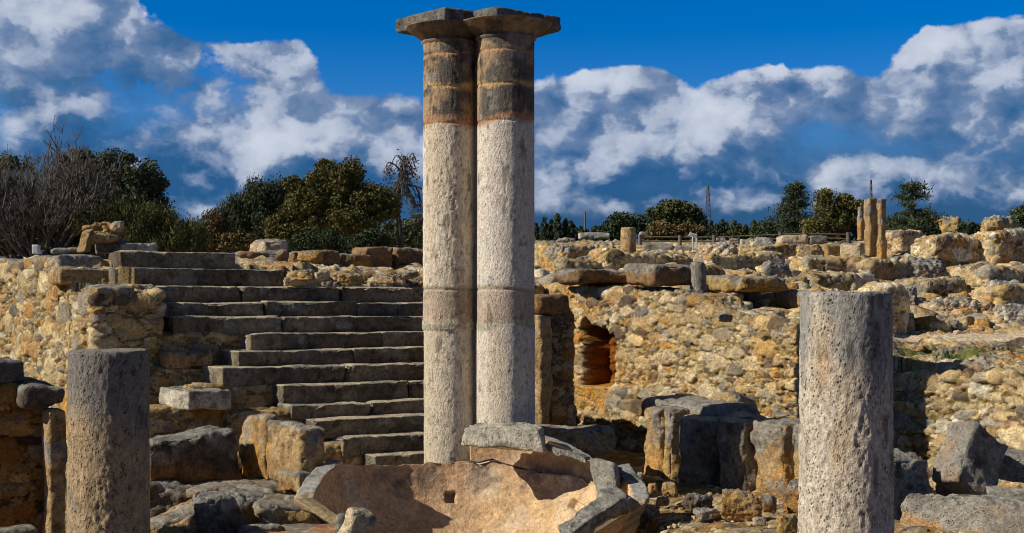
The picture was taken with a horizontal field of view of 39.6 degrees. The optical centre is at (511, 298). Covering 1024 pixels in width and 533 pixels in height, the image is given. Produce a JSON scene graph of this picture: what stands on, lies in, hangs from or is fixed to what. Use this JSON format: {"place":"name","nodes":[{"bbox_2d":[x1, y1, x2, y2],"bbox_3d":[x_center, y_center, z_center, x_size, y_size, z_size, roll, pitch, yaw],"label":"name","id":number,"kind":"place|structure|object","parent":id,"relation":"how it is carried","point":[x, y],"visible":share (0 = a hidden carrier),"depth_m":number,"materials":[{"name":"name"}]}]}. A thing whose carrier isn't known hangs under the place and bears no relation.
{"place":"outdoors","nodes":[
{"label":"outdoors","id":0,"kind":"place"},
{"bbox_2d":[396,6,560,468],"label":"double column","id":1,"kind":"structure","parent":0,"point":[478,324],"depth_m":14.07,"materials":[{"name":"stone"}]},
{"bbox_2d":[65,448,958,532],"bbox_3d":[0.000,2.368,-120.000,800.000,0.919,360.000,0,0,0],"label":"ground","id":2,"kind":"structure","parent":0,"point":[635,459],"depth_m":13.23,"materials":[{"name":"stone"}]},
{"bbox_2d":[0,377,48,532],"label":"wall stub","id":3,"kind":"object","parent":2,"relation":"on","point":[22,499],"depth_m":10.82,"materials":[{"name":"stone"}]},
{"bbox_2d":[0,357,24,383],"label":"stone block","id":4,"kind":"object","parent":3,"relation":"on","point":[11,370],"depth_m":10.83,"materials":[{"name":"stone"}]},
{"bbox_2d":[15,380,64,409],"bbox_3d":[-3.646,0.738,10.911,0.334,0.206,0.488,0,0,-31],"label":"stone block","id":5,"kind":"object","parent":3,"relation":"on","point":[37,394],"depth_m":10.72,"materials":[{"name":"stone"}]},
{"bbox_2d":[41,408,67,532],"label":"door jamb","id":6,"kind":"object","parent":2,"relation":"on","point":[54,447],"depth_m":10.73,"materials":[{"name":"stone"}]},
{"bbox_2d":[0,255,166,472],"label":"flank wall","id":7,"kind":"structure","parent":2,"relation":"on","point":[46,326],"depth_m":16.58,"materials":[{"name":"stone"}]},
{"bbox_2d":[46,254,100,268],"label":"coping block","id":8,"kind":"structure","parent":7,"relation":"on","point":[90,261],"depth_m":16.84,"materials":[{"name":"stone"}]},
{"bbox_2d":[48,268,108,285],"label":"coping block","id":9,"kind":"structure","parent":7,"relation":"on","point":[62,276],"depth_m":16.33,"materials":[{"name":"stone"}]},
{"bbox_2d":[80,284,133,302],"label":"coping block","id":10,"kind":"structure","parent":7,"relation":"on","point":[115,290],"depth_m":15.73,"materials":[{"name":"stone"}]},
{"bbox_2d":[66,348,150,532],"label":"column stump","id":11,"kind":"object","parent":2,"relation":"on","point":[108,461],"visible":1,"depth_m":9.76,"materials":[{"name":"stone"}]},
{"bbox_2d":[150,479,193,517],"bbox_3d":[-3.234,2.001,13.623,0.809,0.589,0.605,0,0,-9],"label":"rock","id":12,"kind":"object","parent":2,"relation":"on","point":[166,495],"visible":0.27,"depth_m":13.38,"materials":[{"name":"stone"}]},
{"bbox_2d":[149,425,242,482],"bbox_3d":[-3.168,1.546,13.849,0.980,0.581,0.558,0,0,-33],"label":"stone block","id":13,"kind":"object","parent":12,"relation":"on","point":[203,453],"depth_m":13.68,"materials":[{"name":"stone"}]},
{"bbox_2d":[185,477,296,498],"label":"stone slab","id":14,"kind":"structure","parent":12,"relation":"on","point":[201,487],"depth_m":13.50,"materials":[{"name":"stone"}]},
{"bbox_2d":[239,413,279,479],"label":"upright block","id":15,"kind":"structure","parent":14,"relation":"on","point":[253,440],"depth_m":13.97,"materials":[{"name":"stone"}]},
{"bbox_2d":[266,420,325,481],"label":"upright block","id":16,"kind":"structure","parent":14,"relation":"on","point":[292,446],"depth_m":13.06,"materials":[{"name":"stone"}]},
{"bbox_2d":[150,499,197,532],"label":"rock","id":17,"kind":"object","parent":2,"relation":"on","point":[180,518],"visible":0.59,"depth_m":11.71,"materials":[{"name":"stone"}]},
{"bbox_2d":[192,490,249,532],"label":"stone block","id":18,"kind":"structure","parent":2,"relation":"on","point":[215,511],"depth_m":11.83,"materials":[{"name":"stone"}]},
{"bbox_2d":[218,485,273,523],"bbox_3d":[-2.394,1.879,12.889,0.483,0.365,0.465,0,0,-28],"label":"rock","id":19,"kind":"object","parent":2,"relation":"on","point":[246,499],"visible":0.48,"depth_m":12.74,"materials":[{"name":"stone"}]},
{"bbox_2d":[108,250,423,468],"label":"staircase","id":20,"kind":"structure","parent":2,"relation":"on","point":[342,366],"depth_m":16.40,"materials":[{"name":"stone"}]},
{"bbox_2d":[159,349,212,368],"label":"stone block","id":21,"kind":"structure","parent":20,"relation":"on","point":[176,359],"depth_m":15.94,"materials":[{"name":"stone"}]},
{"bbox_2d":[159,386,230,410],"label":"stone block","id":22,"kind":"structure","parent":20,"relation":"on","point":[180,398],"depth_m":15.08,"materials":[{"name":"stone"}]},
{"bbox_2d":[252,493,320,524],"bbox_3d":[-1.918,1.902,12.594,0.680,0.313,0.840,0,0,0],"label":"stone block","id":23,"kind":"object","parent":2,"relation":"on","point":[279,508],"depth_m":12.30,"materials":[{"name":"stone"}]},
{"bbox_2d":[277,470,310,491],"bbox_3d":[-1.909,1.673,13.058,0.385,0.240,0.597,0,0,-33],"label":"stone block","id":24,"kind":"object","parent":23,"relation":"on","point":[290,481],"depth_m":12.88,"materials":[{"name":"stone"}]},
{"bbox_2d":[237,523,337,532],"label":"stone slab","id":25,"kind":"structure","parent":2,"relation":"on","point":[307,528],"depth_m":11.93,"materials":[{"name":"stone"}]},
{"bbox_2d":[337,507,376,532],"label":"rock","id":26,"kind":"object","parent":2,"relation":"on","point":[359,520],"visible":1,"depth_m":11.15,"materials":[{"name":"stone"}]},
{"bbox_2d":[294,458,649,532],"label":"stone basin","id":27,"kind":"object","parent":2,"relation":"on","point":[494,496],"visible":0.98,"depth_m":13.30,"materials":[{"name":"stone"}]},
{"bbox_2d":[461,422,594,484],"bbox_3d":[0.301,1.499,13.418,1.591,0.654,0.700,0,0,12],"label":"basin fragment","id":28,"kind":"object","parent":27,"relation":"in","point":[523,445],"visible":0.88,"depth_m":13.36,"materials":[{"name":"stone"}]},
{"bbox_2d":[535,310,575,426],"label":"jamb wall","id":29,"kind":"structure","parent":2,"relation":"on","point":[563,326],"depth_m":16.11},
{"bbox_2d":[535,314,552,423],"bbox_3d":[0.323,0.805,16.064,0.200,1.254,0.283,0,0,-32],"label":"door jamb","id":30,"kind":"object","parent":29,"relation":"attached to","point":[543,359],"depth_m":15.96,"materials":[{"name":"stone"}]},
{"bbox_2d":[534,294,569,313],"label":"lintel block","id":31,"kind":"structure","parent":29,"relation":"on","point":[548,303],"depth_m":16.02,"materials":[{"name":"stone"}]},
{"bbox_2d":[536,423,615,455],"bbox_3d":[0.533,1.511,15.255,1.000,0.346,0.948,0,0,-10],"label":"stone slab","id":32,"kind":"object","parent":2,"relation":"on","point":[594,440],"depth_m":14.85,"materials":[{"name":"stone"}]},
{"bbox_2d":[644,405,683,478],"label":"upright block","id":33,"kind":"structure","parent":2,"relation":"on","point":[654,445],"depth_m":15.83,"materials":[{"name":"stone"}]},
{"bbox_2d":[641,393,759,416],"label":"stone slab","id":34,"kind":"structure","parent":33,"relation":"on","point":[696,404],"depth_m":15.80,"materials":[{"name":"stone"}]},
{"bbox_2d":[535,281,799,452],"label":"retaining wall","id":35,"kind":"structure","parent":2,"relation":"on","point":[635,346],"depth_m":18.00,"materials":[{"name":"stone"}]},
{"bbox_2d":[556,268,626,285],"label":"stone block","id":36,"kind":"structure","parent":35,"relation":"on","point":[571,276],"depth_m":19.28,"materials":[{"name":"stone"}]},
{"bbox_2d":[623,263,690,286],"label":"stone block","id":37,"kind":"structure","parent":35,"relation":"on","point":[649,275],"depth_m":18.22,"materials":[{"name":"stone"}]},
{"bbox_2d":[690,262,706,290],"bbox_3d":[2.396,-0.286,18.300,0.215,0.366,0.214,0,0,0],"label":"column stump","id":38,"kind":"object","parent":35,"relation":"on","point":[698,276],"visible":1,"depth_m":18.21,"materials":[{"name":"stone"}]},
{"bbox_2d":[662,407,689,480],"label":"upright block","id":39,"kind":"structure","parent":2,"relation":"on","point":[672,457],"depth_m":15.66,"materials":[{"name":"stone"}]},
{"bbox_2d":[681,493,712,513],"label":"rock","id":40,"kind":"object","parent":2,"relation":"on","point":[690,502],"visible":0.83,"depth_m":12.91,"materials":[{"name":"stone"}]},
{"bbox_2d":[677,411,766,485],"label":"upright block","id":41,"kind":"structure","parent":2,"relation":"on","point":[699,450],"depth_m":15.30,"materials":[{"name":"stone"}]},
{"bbox_2d":[721,488,762,521],"bbox_3d":[2.009,1.820,12.481,0.363,0.302,0.243,0,0,0],"label":"rock","id":42,"kind":"object","parent":2,"relation":"on","point":[738,505],"visible":0.95,"depth_m":12.39,"materials":[{"name":"stone"}]},
{"bbox_2d":[717,416,788,491],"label":"upright block","id":43,"kind":"structure","parent":2,"relation":"on","point":[738,462],"depth_m":14.61,"materials":[{"name":"stone"}]},
{"bbox_2d":[750,417,799,495],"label":"upright block","id":44,"kind":"structure","parent":2,"relation":"on","point":[771,440],"depth_m":14.24,"materials":[{"name":"stone"}]},
{"bbox_2d":[776,513,797,532],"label":"rock","id":45,"kind":"object","parent":2,"relation":"on","point":[786,523],"visible":0.91,"depth_m":11.60,"materials":[{"name":"stone"}]},
{"bbox_2d":[782,478,798,513],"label":"rock","id":46,"kind":"object","parent":2,"relation":"on","point":[790,496],"visible":0.5,"depth_m":13.01,"materials":[{"name":"stone"}]},
{"bbox_2d":[798,290,894,532],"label":"column stump","id":47,"kind":"object","parent":2,"relation":"on","point":[846,456],"visible":1,"depth_m":8.41,"materials":[{"name":"stone"}]},
{"bbox_2d":[894,448,931,519],"bbox_3d":[3.354,1.704,12.808,0.661,0.695,0.609,0,0,-30],"label":"stone block","id":48,"kind":"object","parent":2,"relation":"on","point":[910,474],"depth_m":12.64,"materials":[{"name":"stone"}]},
{"bbox_2d":[893,365,1023,489],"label":"retaining wall","id":49,"kind":"structure","parent":2,"relation":"on","point":[929,406],"depth_m":14.86,"materials":[{"name":"stone"}]},
{"bbox_2d":[900,493,1023,532],"bbox_3d":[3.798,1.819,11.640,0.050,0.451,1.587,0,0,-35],"label":"stone block","id":50,"kind":"structure","parent":2,"relation":"on","point":[967,513],"depth_m":11.71,"materials":[{"name":"stone"}]},
{"bbox_2d":[935,484,1023,500],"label":"stone block","id":51,"kind":"structure","parent":2,"relation":"on","point":[1009,492],"depth_m":12.57,"materials":[{"name":"stone"}]},
{"bbox_2d":[932,420,1007,495],"bbox_3d":[4.145,1.479,12.891,0.672,0.757,0.522,0,0,-28],"label":"stone block","id":52,"kind":"object","parent":51,"relation":"on","point":[969,456],"depth_m":12.76,"materials":[{"name":"stone"}]},
{"bbox_2d":[998,448,1023,482],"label":"stone block","id":53,"kind":"object","parent":2,"relation":"on","point":[1011,467],"depth_m":13.14,"materials":[{"name":"stone"}]},
{"bbox_2d":[0,0,1023,256],"label":"sky","id":54,"kind":"structure","parent":0,"point":[638,104],"materials":[{"name":"blue"}]},
{"bbox_2d":[1,232,1023,371],"bbox_3d":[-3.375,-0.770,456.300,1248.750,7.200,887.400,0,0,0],"label":"hillside","id":55,"kind":"structure","parent":0,"point":[974,357],"depth_m":18.50,"materials":[{"name":"stone"}]},
{"bbox_2d":[0,151,38,258],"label":"oak tree","id":56,"kind":"object","parent":55,"relation":"on","point":[11,165],"visible":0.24,"depth_m":30.95,"materials":[{"name":"green plant"}]},
{"bbox_2d":[0,211,93,258],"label":"evergreen bush","id":57,"kind":"object","parent":55,"relation":"on","point":[75,241],"visible":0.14,"depth_m":27.21,"materials":[{"name":"green plant"}]},
{"bbox_2d":[0,115,130,258],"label":"bare shrub","id":58,"kind":"object","parent":55,"relation":"on","point":[13,216],"visible":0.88,"depth_m":24.57,"materials":[{"name":"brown plant"}]},
{"bbox_2d":[32,146,184,258],"bbox_3d":[-8.349,-1.761,29.030,3.421,2.692,1.524,0,0,0],"label":"oak tree","id":59,"kind":"object","parent":55,"relation":"on","point":[150,181],"visible":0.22,"depth_m":28.78,"materials":[{"name":"green plant"}]},
{"bbox_2d":[67,190,213,252],"bbox_3d":[-6.379,-1.131,24.541,2.464,1.498,1.017,0,0,0],"label":"evergreen bush","id":60,"kind":"object","parent":55,"relation":"on","point":[167,232],"visible":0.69,"depth_m":24.35,"materials":[{"name":"green plant"}]},
{"bbox_2d":[176,210,261,252],"bbox_3d":[-5.649,-1.056,26.973,1.860,1.272,0.818,0,0,0],"label":"evergreen bush","id":61,"kind":"object","parent":55,"relation":"on","point":[224,242],"visible":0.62,"depth_m":26.85,"materials":[{"name":"green plant"}]},
{"bbox_2d":[198,171,289,252],"bbox_3d":[-5.569,-1.567,29.499,2.283,2.289,1.128,0,0,0],"label":"juniper tree","id":62,"kind":"object","parent":55,"relation":"on","point":[252,206],"visible":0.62,"depth_m":29.23,"materials":[{"name":"green plant"}]},
{"bbox_2d":[235,249,288,261],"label":"stone block","id":63,"kind":"structure","parent":55,"relation":"on","point":[281,255],"depth_m":19.57,"materials":[{"name":"stone"}]},
{"bbox_2d":[249,238,287,251],"bbox_3d":[-3.485,-0.744,20.421,0.458,0.246,0.543,0,0,-34],"label":"stone block","id":64,"kind":"object","parent":63,"relation":"on","point":[265,244],"depth_m":20.24,"materials":[{"name":"stone"}]},
{"bbox_2d":[259,155,403,243],"bbox_3d":[-3.491,-1.569,27.483,2.824,2.439,1.165,0,0,0],"label":"juniper tree","id":65,"kind":"object","parent":55,"relation":"on","point":[323,193],"visible":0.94,"depth_m":27.28,"materials":[{"name":"green plant"}]},
{"bbox_2d":[286,226,393,253],"bbox_3d":[-3.136,-0.851,25.467,2.044,0.917,0.834,0,0,0],"label":"evergreen bush","id":66,"kind":"object","parent":55,"relation":"on","point":[329,239],"visible":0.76,"depth_m":25.35,"materials":[{"name":"green plant"}]},
{"bbox_2d":[340,253,371,267],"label":"stone block","id":67,"kind":"structure","parent":55,"relation":"on","point":[356,260],"depth_m":20.77,"materials":[{"name":"stone"}]},
{"bbox_2d":[352,246,392,267],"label":"stone block","id":68,"kind":"structure","parent":55,"relation":"on","point":[381,256],"depth_m":21.21,"materials":[{"name":"stone"}]},
{"bbox_2d":[378,149,422,247],"bbox_3d":[-2.236,-1.618,28.580,1.556,2.719,1.816,0,0,36],"label":"dead tree","id":69,"kind":"object","parent":55,"relation":"on","point":[403,178],"visible":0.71,"depth_m":28.40,"materials":[{"name":"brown plant"}]},
{"bbox_2d":[380,213,422,248],"bbox_3d":[-2.087,-1.255,33.019,2.261,1.508,1.026,0,0,0],"label":"evergreen bush","id":70,"kind":"object","parent":55,"relation":"on","point":[413,236],"visible":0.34,"depth_m":32.77,"materials":[{"name":"green plant"}]},
{"bbox_2d":[392,247,422,266],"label":"stone block","id":71,"kind":"structure","parent":55,"relation":"on","point":[403,256],"depth_m":21.54,"materials":[{"name":"stone"}]},
{"bbox_2d":[283,265,545,301],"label":"rubble bank","id":72,"kind":"structure","parent":55,"relation":"on","point":[417,285],"depth_m":19.08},
{"bbox_2d":[287,249,339,265],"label":"stone block","id":73,"kind":"structure","parent":72,"relation":"on","point":[331,257],"depth_m":20.28,"materials":[{"name":"stone"}]},
{"bbox_2d":[534,213,578,240],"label":"juniper tree","id":74,"kind":"object","parent":55,"relation":"on","point":[551,230],"visible":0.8,"depth_m":59.73,"materials":[{"name":"green plant"}]},
{"bbox_2d":[538,243,576,265],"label":"rock","id":75,"kind":"object","parent":55,"relation":"on","point":[554,251],"visible":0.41,"depth_m":25.98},
{"bbox_2d":[534,242,607,263],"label":"rubble wall","id":76,"kind":"structure","parent":55,"relation":"on","point":[579,250],"depth_m":28.17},
{"bbox_2d":[541,257,603,271],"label":"rubble wall","id":77,"kind":"structure","parent":55,"relation":"on","point":[557,264],"depth_m":23.14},
{"bbox_2d":[591,211,655,240],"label":"evergreen bush","id":78,"kind":"object","parent":55,"relation":"on","point":[615,223],"visible":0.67,"depth_m":61.65,"materials":[{"name":"green plant"}]},
{"bbox_2d":[620,227,635,252],"bbox_3d":[2.696,-1.335,32.999,0.370,0.640,0.376,0,0,0],"label":"column stump","id":79,"kind":"object","parent":55,"relation":"on","point":[628,240],"visible":0.91,"depth_m":32.85,"materials":[{"name":"stone"}]},
{"bbox_2d":[588,247,692,269],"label":"rubble wall","id":80,"kind":"structure","parent":55,"relation":"on","point":[615,258],"depth_m":26.30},
{"bbox_2d":[643,198,707,226],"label":"carob tree","id":81,"kind":"object","parent":55,"relation":"on","point":[674,212],"visible":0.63,"depth_m":62.65,"materials":[{"name":"green plant"}]},
{"bbox_2d":[643,219,707,240],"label":"evergreen bush","id":82,"kind":"object","parent":55,"relation":"on","point":[660,228],"visible":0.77,"depth_m":57.71,"materials":[{"name":"green plant"}]},
{"bbox_2d":[697,219,728,239],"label":"juniper tree","id":83,"kind":"object","parent":55,"relation":"on","point":[717,229],"visible":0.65,"depth_m":60.01,"materials":[{"name":"green plant"}]},
{"bbox_2d":[693,241,737,254],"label":"rock","id":84,"kind":"object","parent":55,"relation":"on","point":[725,248],"visible":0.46,"depth_m":30.06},
{"bbox_2d":[693,249,784,271],"bbox_3d":[4.404,-0.568,27.644,1.884,0.812,0.760,0,0,-28],"label":"rock","id":85,"kind":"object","parent":55,"relation":"on","point":[753,259],"depth_m":27.32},
{"bbox_2d":[725,220,761,239],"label":"juniper tree","id":86,"kind":"object","parent":55,"relation":"on","point":[734,228],"visible":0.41,"depth_m":61.78,"materials":[{"name":"green plant"}]},
{"bbox_2d":[638,231,849,245],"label":"wooden fence","id":87,"kind":"object","parent":55,"relation":"on","point":[713,237],"visible":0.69,"depth_m":41.98,"materials":[{"name":"brown wood"}]},
{"bbox_2d":[739,243,796,258],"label":"rock","id":88,"kind":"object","parent":55,"relation":"on","point":[786,250],"depth_m":31.97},
{"bbox_2d":[761,260,792,277],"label":"rock","id":89,"kind":"object","parent":55,"relation":"on","point":[778,269],"visible":0.56,"depth_m":24.62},
{"bbox_2d":[534,234,1023,336],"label":"loose rubble","id":90,"kind":"object","parent":55,"relation":"on","point":[920,317],"visible":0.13,"depth_m":20.61,"materials":[{"name":"stone"}]},
{"bbox_2d":[714,291,743,300],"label":"stone block","id":91,"kind":"structure","parent":90,"relation":"on","point":[739,295],"depth_m":19.06,"materials":[{"name":"stone"}]},
{"bbox_2d":[706,275,785,293],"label":"stone block","id":92,"kind":"structure","parent":91,"relation":"on","point":[746,284],"depth_m":18.91,"materials":[{"name":"stone"}]},
{"bbox_2d":[748,216,813,240],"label":"evergreen bush","id":93,"kind":"object","parent":55,"relation":"on","point":[765,228],"visible":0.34,"depth_m":53.77,"materials":[{"name":"green plant"}]},
{"bbox_2d":[765,179,812,237],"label":"cedar tree","id":94,"kind":"object","parent":55,"relation":"on","point":[794,205],"visible":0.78,"depth_m":51.77,"materials":[{"name":"green plant"}]},
{"bbox_2d":[799,187,845,241],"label":"conifer tree","id":95,"kind":"object","parent":55,"relation":"on","point":[823,199],"visible":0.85,"depth_m":49.76,"materials":[{"name":"green plant"}]},
{"bbox_2d":[786,254,859,271],"bbox_3d":[5.940,-0.471,27.095,1.464,0.781,0.753,0,0,-28],"label":"rock","id":96,"kind":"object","parent":55,"relation":"on","point":[809,262],"depth_m":26.81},
{"bbox_2d":[799,270,857,290],"bbox_3d":[5.363,-0.125,24.223,1.048,0.715,0.737,0,0,-28],"label":"rock","id":97,"kind":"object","parent":55,"relation":"on","point":[838,280],"depth_m":23.94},
{"bbox_2d":[799,192,877,240],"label":"conifer tree","id":98,"kind":"object","parent":55,"relation":"on","point":[847,212],"visible":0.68,"depth_m":49.77,"materials":[{"name":"green plant"}]},
{"bbox_2d":[786,282,909,334],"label":"rubble wall","id":99,"kind":"structure","parent":55,"relation":"on","point":[900,300],"depth_m":19.61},
{"bbox_2d":[773,289,805,308],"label":"stone block","id":100,"kind":"structure","parent":99,"relation":"on","point":[787,298],"depth_m":19.11,"materials":[{"name":"stone"}]},
{"bbox_2d":[864,198,877,256],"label":"stone pillar","id":101,"kind":"structure","parent":55,"relation":"on","point":[871,227],"depth_m":29.42,"materials":[{"name":"stone"}]},
{"bbox_2d":[847,255,911,281],"bbox_3d":[6.646,-0.333,25.695,1.098,0.894,0.764,0,0,-28],"label":"rock","id":102,"kind":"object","parent":55,"relation":"on","point":[876,269],"depth_m":25.40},
{"bbox_2d":[876,198,886,258],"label":"stone pillar","id":103,"kind":"structure","parent":55,"relation":"on","point":[881,245],"depth_m":29.24,"materials":[{"name":"stone"}]},
{"bbox_2d":[885,229,923,251],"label":"stone block","id":104,"kind":"structure","parent":55,"relation":"on","point":[901,239],"depth_m":33.19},
{"bbox_2d":[886,178,955,235],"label":"cedar tree","id":105,"kind":"object","parent":55,"relation":"on","point":[915,219],"visible":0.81,"depth_m":45.83,"materials":[{"name":"green plant"}]},
{"bbox_2d":[901,256,949,277],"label":"rock","id":106,"kind":"object","parent":55,"relation":"on","point":[932,267],"visible":0.52,"depth_m":25.62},
{"bbox_2d":[902,276,966,297],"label":"rubble wall","id":107,"kind":"structure","parent":55,"relation":"on","point":[944,286],"depth_m":23.54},
{"bbox_2d":[910,232,980,266],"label":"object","id":108,"kind":"structure","parent":55,"relation":"on","point":[946,249],"depth_m":27.56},
{"bbox_2d":[921,295,991,314],"bbox_3d":[6.619,0.165,21.267,1.024,0.441,0.689,0,0,0],"label":"rock","id":109,"kind":"object","parent":55,"relation":"on","point":[951,304],"visible":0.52,"depth_m":21.04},
{"bbox_2d":[960,261,1023,288],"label":"rock","id":110,"kind":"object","parent":55,"relation":"on","point":[977,274],"depth_m":23.91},
{"bbox_2d":[971,282,1023,306],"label":"rubble wall","id":111,"kind":"structure","parent":55,"relation":"on","point":[1004,294],"depth_m":21.76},
{"bbox_2d":[973,228,1023,263],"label":"stone block","id":112,"kind":"structure","parent":55,"relation":"on","point":[1001,246],"depth_m":27.66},
{"bbox_2d":[980,215,1018,231],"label":"rock","id":113,"kind":"object","parent":55,"relation":"on","point":[994,222],"visible":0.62,"depth_m":48.97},
{"bbox_2d":[993,303,1023,323],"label":"rock","id":114,"kind":"object","parent":55,"relation":"on","point":[1010,312],"visible":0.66,"depth_m":20.48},
{"bbox_2d":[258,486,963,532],"bbox_3d":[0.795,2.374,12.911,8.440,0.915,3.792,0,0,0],"label":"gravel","id":115,"kind":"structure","parent":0,"point":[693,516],"depth_m":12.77,"materials":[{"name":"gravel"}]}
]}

